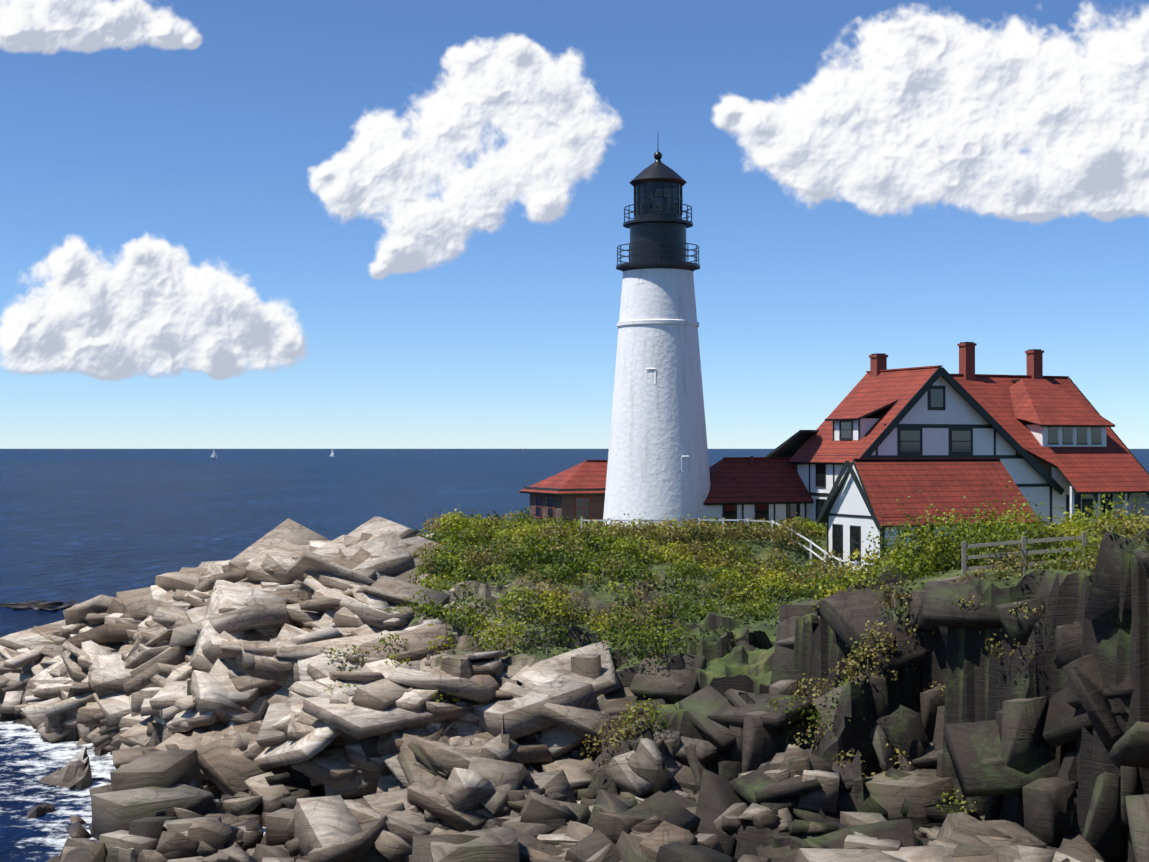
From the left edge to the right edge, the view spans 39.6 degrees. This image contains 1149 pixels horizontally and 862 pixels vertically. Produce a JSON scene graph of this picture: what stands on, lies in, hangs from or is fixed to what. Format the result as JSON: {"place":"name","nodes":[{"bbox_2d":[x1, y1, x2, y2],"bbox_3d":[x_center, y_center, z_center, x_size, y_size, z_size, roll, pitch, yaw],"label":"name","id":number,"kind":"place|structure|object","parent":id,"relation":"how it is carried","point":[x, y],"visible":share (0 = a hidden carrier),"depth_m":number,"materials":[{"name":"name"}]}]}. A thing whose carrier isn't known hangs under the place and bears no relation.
{"place":"outdoors","nodes":[
{"label":"outdoors","id":0,"kind":"place"},
{"bbox_2d":[0,0,201,53],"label":"cloud","id":1,"kind":"structure","parent":0,"point":[53,26],"depth_m":2397.49,"materials":[{"name":"white"}]},
{"bbox_2d":[0,234,306,380],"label":"cloud","id":2,"kind":"structure","parent":0,"point":[147,305],"depth_m":2244.48,"materials":[{"name":"white"}]},
{"bbox_2d":[309,35,620,279],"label":"cloud","id":3,"kind":"structure","parent":0,"point":[536,105],"depth_m":2508.79,"materials":[{"name":"white"}]},
{"bbox_2d":[0,449,1148,861],"bbox_3d":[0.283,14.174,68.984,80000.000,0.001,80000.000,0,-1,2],"label":"sea","id":4,"kind":"structure","parent":0,"point":[80,525],"depth_m":355.58,"materials":[{"name":"liquid"}]},
{"bbox_2d":[0,599,79,610],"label":"rock ledge","id":5,"kind":"object","parent":4,"relation":"on","point":[43,605],"visible":0.42,"depth_m":134.20,"materials":[{"name":"grey stone"}]},
{"bbox_2d":[0,528,1148,861],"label":"headland terrain","id":6,"kind":"structure","parent":0,"point":[974,678],"depth_m":55.55,"materials":[{"name":"green plant"}]},
{"bbox_2d":[0,655,1106,861],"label":"foreground rocks","id":7,"kind":"object","parent":6,"relation":"on","point":[150,805],"visible":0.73,"depth_m":50.01,"materials":[{"name":"grey stone"}]},
{"bbox_2d":[519,460,607,527],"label":"fog signal building","id":8,"kind":"structure","parent":6,"relation":"on","point":[576,492],"depth_m":102.97,"materials":[{"name":"red tile"}]},
{"bbox_2d":[0,517,1148,861],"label":"rocks","id":9,"kind":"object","parent":6,"relation":"on","point":[248,637],"depth_m":58.59,"materials":[{"name":"grey stone"}]},
{"bbox_2d":[602,148,710,530],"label":"lighthouse tower","id":10,"kind":"structure","parent":6,"relation":"on","point":[658,465],"depth_m":96.88,"materials":[{"name":"white painted stone"},{"name":"black iron"},{"name":"glass"}]},
{"bbox_2d":[581,518,882,575],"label":"white rail fence","id":11,"kind":"object","parent":6,"relation":"on","point":[802,545],"visible":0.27,"depth_m":93.15,"materials":[{"name":"paint"}]},
{"bbox_2d":[320,481,1148,813],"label":"cliff shrubs","id":12,"kind":"object","parent":6,"relation":"on","point":[528,539],"visible":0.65,"depth_m":71.48,"materials":[{"name":"green plant"}]},
{"bbox_2d":[392,519,1111,727],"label":"shrub stems","id":13,"kind":"object","parent":6,"relation":"on","point":[693,608],"visible":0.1,"depth_m":71.70,"materials":[{"name":"brown plant"}]},
{"bbox_2d":[703,456,813,536],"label":"connecting wing","id":14,"kind":"structure","parent":6,"relation":"on","point":[768,488],"depth_m":99.55,"materials":[{"name":"red"}]},
{"bbox_2d":[816,458,1038,569],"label":"outbuilding","id":15,"kind":"structure","parent":6,"relation":"on","point":[864,493],"depth_m":89.40,"materials":[{"name":"red tile"}]},
{"bbox_2d":[765,342,1148,530],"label":"keepers house","id":16,"kind":"structure","parent":6,"relation":"on","point":[1055,442],"depth_m":100.83,"materials":[{"name":"red tile"}]},
{"bbox_2d":[962,532,1086,574],"bbox_3d":[15.796,4.558,56.111,4.244,2.062,0.165,0,-1,13],"label":"wooden fence","id":17,"kind":"object","parent":6,"relation":"on","point":[1023,541],"visible":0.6,"depth_m":56.12,"materials":[{"name":"wood"}]},
{"bbox_2d":[0,0,1148,448],"label":"sky","id":18,"kind":"structure","parent":0,"point":[209,150],"materials":[{"name":"blue"}]},
{"bbox_2d":[713,4,1148,222],"bbox_3d":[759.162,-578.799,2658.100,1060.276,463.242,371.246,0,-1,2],"label":"cloud","id":19,"kind":"structure","parent":0,"point":[910,109],"depth_m":2600.15,"materials":[{"name":"white"}]}
]}

